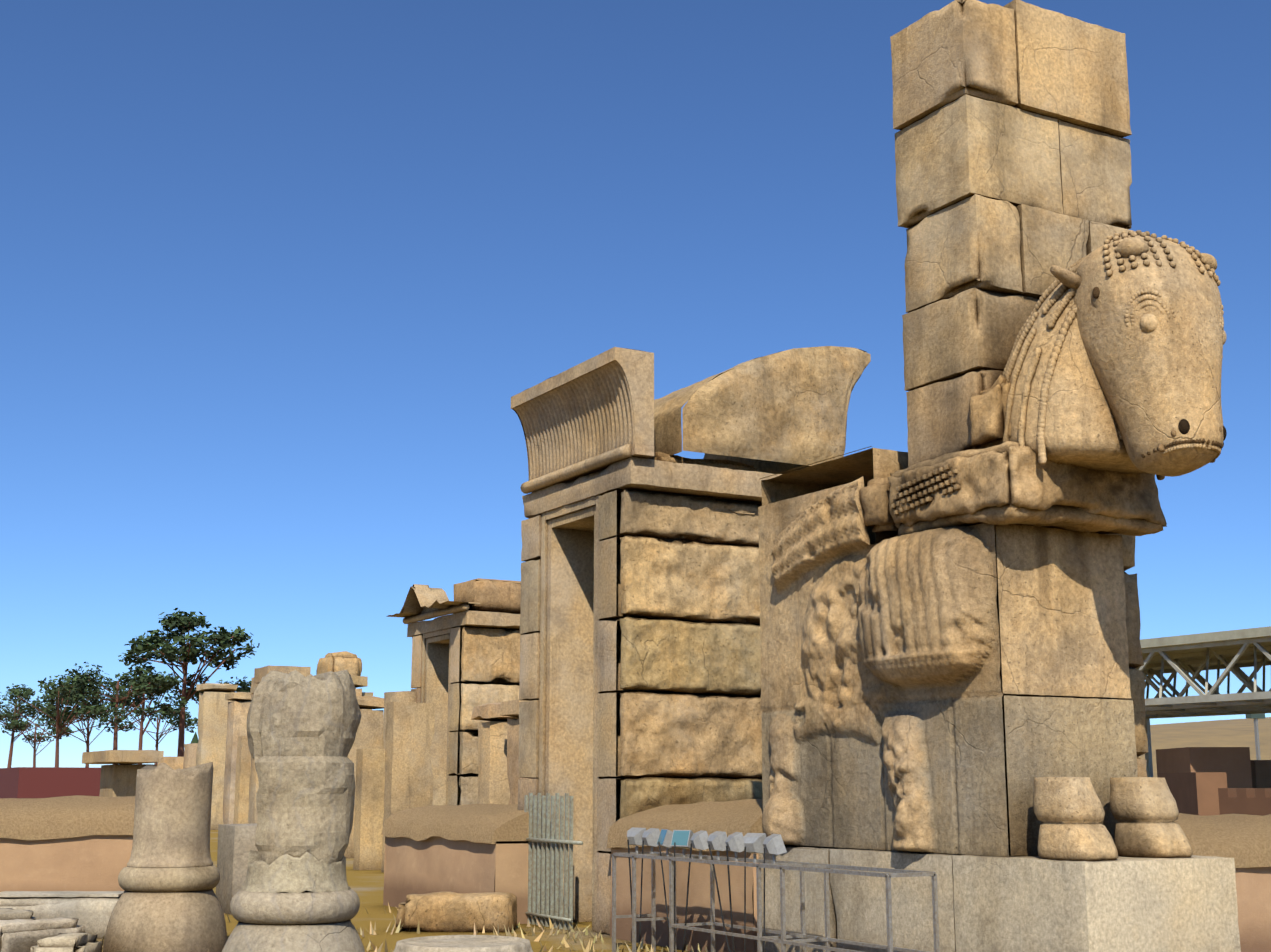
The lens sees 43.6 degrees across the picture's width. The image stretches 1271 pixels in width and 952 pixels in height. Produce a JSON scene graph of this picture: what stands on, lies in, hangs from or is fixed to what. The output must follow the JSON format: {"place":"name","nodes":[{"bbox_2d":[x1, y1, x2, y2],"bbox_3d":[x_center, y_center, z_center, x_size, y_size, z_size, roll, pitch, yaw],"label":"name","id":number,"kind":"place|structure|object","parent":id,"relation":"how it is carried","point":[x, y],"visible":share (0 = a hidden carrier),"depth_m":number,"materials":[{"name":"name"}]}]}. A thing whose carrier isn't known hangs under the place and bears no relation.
{"place":"outdoors","nodes":[
{"label":"outdoors","id":0,"kind":"place"},
{"bbox_2d":[0,608,259,767],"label":"pine","id":1,"kind":"object","parent":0,"point":[80,682],"depth_m":122.63,"materials":[{"name":"green plant"}]},
{"bbox_2d":[96,830,689,951],"bbox_3d":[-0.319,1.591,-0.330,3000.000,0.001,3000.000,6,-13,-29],"label":"ground","id":2,"kind":"structure","parent":0,"point":[367,886],"depth_m":18.31,"materials":[{"name":"yellow soil"}]},
{"bbox_2d":[0,767,100,797],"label":"red shed","id":3,"kind":"structure","parent":2,"relation":"on","point":[32,782],"depth_m":90.61,"materials":[{"name":"red"}]},
{"bbox_2d":[0,891,123,951],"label":"stone fragments","id":4,"kind":"object","parent":2,"relation":"on","point":[54,921],"visible":0.92,"depth_m":16.33,"materials":[{"name":"grey stone"}]},
{"bbox_2d":[103,762,226,951],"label":"portico column","id":5,"kind":"structure","parent":2,"relation":"on","point":[168,881],"depth_m":15.06,"materials":[{"name":"stone"}]},
{"bbox_2d":[216,823,257,914],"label":"grey block","id":6,"kind":"structure","parent":2,"relation":"on","point":[236,843],"depth_m":20.48,"materials":[{"name":"stone"}]},
{"bbox_2d":[222,670,364,951],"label":"broken column","id":7,"kind":"structure","parent":2,"relation":"on","point":[295,893],"depth_m":11.72,"materials":[{"name":"stone"}]},
{"bbox_2d":[82,665,530,872],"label":"stone frames","id":8,"kind":"structure","parent":2,"relation":"on","point":[389,756],"depth_m":31.26,"materials":[{"name":"beige stone"}]},
{"bbox_2d":[316,651,361,688],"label":"rough blocks","id":9,"kind":"structure","parent":8,"relation":"attached to","point":[351,663],"depth_m":44.03,"materials":[{"name":"stone"}]},
{"bbox_2d":[102,903,715,951],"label":"dry grass tufts","id":10,"kind":"object","parent":2,"relation":"on","point":[537,939],"visible":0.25,"depth_m":16.94,"materials":[{"name":"yellow plant"}]},
{"bbox_2d":[386,584,519,804],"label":"stone doorway","id":11,"kind":"structure","parent":2,"relation":"on","point":[436,672],"depth_m":33.02,"materials":[{"name":"stone"}]},
{"bbox_2d":[396,891,516,932],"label":"fallen blocks","id":12,"kind":"object","parent":2,"relation":"on","point":[445,911],"depth_m":17.86,"materials":[{"name":"stone"}]},
{"bbox_2d":[393,935,532,951],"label":"stone slab","id":13,"kind":"structure","parent":2,"relation":"on","point":[469,943],"depth_m":10.54,"materials":[{"name":"grey stone"}]},
{"bbox_2d":[453,578,525,804],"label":"stone block wall","id":14,"kind":"structure","parent":2,"relation":"on","point":[489,655],"depth_m":31.96,"materials":[{"name":"stone"}]},
{"bbox_2d":[524,793,582,930],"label":"metal gate","id":15,"kind":"structure","parent":2,"relation":"on","point":[566,825],"depth_m":18.61,"materials":[{"name":"paint"}]},
{"bbox_2d":[0,835,1270,951],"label":"mud walls","id":16,"kind":"structure","parent":2,"relation":"on","point":[100,862],"depth_m":18.85,"materials":[{"name":"paint"}]},
{"bbox_2d":[0,795,1270,867],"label":"mud wall coping","id":17,"kind":"object","parent":16,"relation":"on","point":[1243,840],"visible":0.52,"depth_m":18.97,"materials":[{"name":"soil"}]},
{"bbox_2d":[511,347,781,933],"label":"stone doorway","id":18,"kind":"structure","parent":2,"relation":"on","point":[581,422],"depth_m":19.27,"materials":[{"name":"beige stone"}]},
{"bbox_2d":[589,452,762,817],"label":"stone wall","id":19,"kind":"structure","parent":18,"relation":"attached to","point":[670,574],"depth_m":18.26,"materials":[{"name":"beige stone"}]},
{"bbox_2d":[612,852,939,951],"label":"floodlight rack","id":20,"kind":"object","parent":2,"relation":"on","point":[783,866],"visible":0.9,"depth_m":13.61,"materials":[{"name":"grey metal"}]},
{"bbox_2d":[627,827,786,862],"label":"floodlights","id":21,"kind":"object","parent":20,"relation":"attached to","point":[735,842],"visible":0.92,"depth_m":14.48,"materials":[{"name":"grey metal"}]},
{"bbox_2d":[657,830,689,844],"bbox_3d":[0.606,3.381,14.806,0.218,0.132,2.617,6,-13,-29],"label":"floodlight glass","id":22,"kind":"object","parent":21,"relation":"attached to","point":[680,838],"visible":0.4,"depth_m":15.04,"materials":[{"name":"blue glass"}]},
{"bbox_2d":[627,840,764,951],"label":"floodlight cables","id":23,"kind":"object","parent":21,"relation":"hanging from","point":[688,893],"visible":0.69,"depth_m":14.49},
{"bbox_2d":[758,446,1137,856],"bbox_3d":[2.538,1.535,14.266,1.766,3.527,3.357,6,-13,-29],"label":"bull pylon","id":24,"kind":"object","parent":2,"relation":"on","point":[887,673],"visible":0.96,"depth_m":13.15,"materials":[{"name":"beige stone"}]},
{"bbox_2d":[890,0,1135,466],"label":"stone block pillar","id":25,"kind":"structure","parent":24,"relation":"on","point":[1011,121],"depth_m":13.73,"materials":[{"name":"beige stone"}]},
{"bbox_2d":[860,441,1166,544],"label":"stone block","id":26,"kind":"structure","parent":24,"relation":"attached to","point":[1007,482],"depth_m":12.86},
{"bbox_2d":[969,374,1011,448],"bbox_3d":[3.046,-0.489,12.979,0.612,0.604,0.518,6,-13,-29],"label":"bull neck lump","id":27,"kind":"object","parent":26,"relation":"on","point":[987,408],"visible":0.52,"depth_m":12.83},
{"bbox_2d":[996,230,1226,479],"bbox_3d":[3.793,-0.862,12.766,1.436,1.938,1.887,6,-13,-29],"label":"bull head sculpture","id":28,"kind":"object","parent":26,"relation":"on","point":[1114,363],"visible":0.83,"depth_m":12.15,"materials":[{"name":"beige stone"}]},
{"bbox_2d":[752,845,1240,951],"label":"stone plinth","id":29,"kind":"structure","parent":2,"relation":"on","point":[1010,903],"depth_m":12.13,"materials":[{"name":"beige stone"}]},
{"bbox_2d":[1033,777,1192,860],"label":"stone hooves","id":30,"kind":"object","parent":29,"relation":"on","point":[1069,812],"visible":1,"depth_m":12.01,"materials":[{"name":"beige stone"}]},
{"bbox_2d":[1135,626,1270,776],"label":"truss bridge","id":31,"kind":"structure","parent":2,"relation":"on","point":[1232,651],"depth_m":84.45,"materials":[{"name":"metal"}]},
{"bbox_2d":[1156,747,1270,815],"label":"adobe buildings","id":32,"kind":"structure","parent":2,"relation":"on","point":[1205,781],"depth_m":78.13,"materials":[{"name":"brown brick"}]},
{"bbox_2d":[1246,713,1264,759],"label":"floodlight mast","id":33,"kind":"object","parent":2,"relation":"on","point":[1255,717],"visible":0.41,"depth_m":139.44,"materials":[{"name":"metal"}]},
{"bbox_2d":[0,0,1270,767],"label":"sky","id":34,"kind":"structure","parent":0,"point":[280,280],"materials":[{"name":"blue"}]},
{"bbox_2d":[654,346,870,473],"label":"broken cornice stone","id":35,"kind":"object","parent":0,"point":[780,412],"depth_m":19.10,"materials":[{"name":"beige stone"}]},
{"bbox_2d":[996,514,1147,838],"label":"stone pier","id":36,"kind":"structure","parent":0,"point":[1137,678],"depth_m":13.75,"materials":[{"name":"beige stone"}]},
{"bbox_2d":[1139,717,1270,776],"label":"hill terrain","id":37,"kind":"structure","parent":0,"point":[1230,733],"depth_m":237.88,"materials":[{"name":"beige soil"}]}
]}

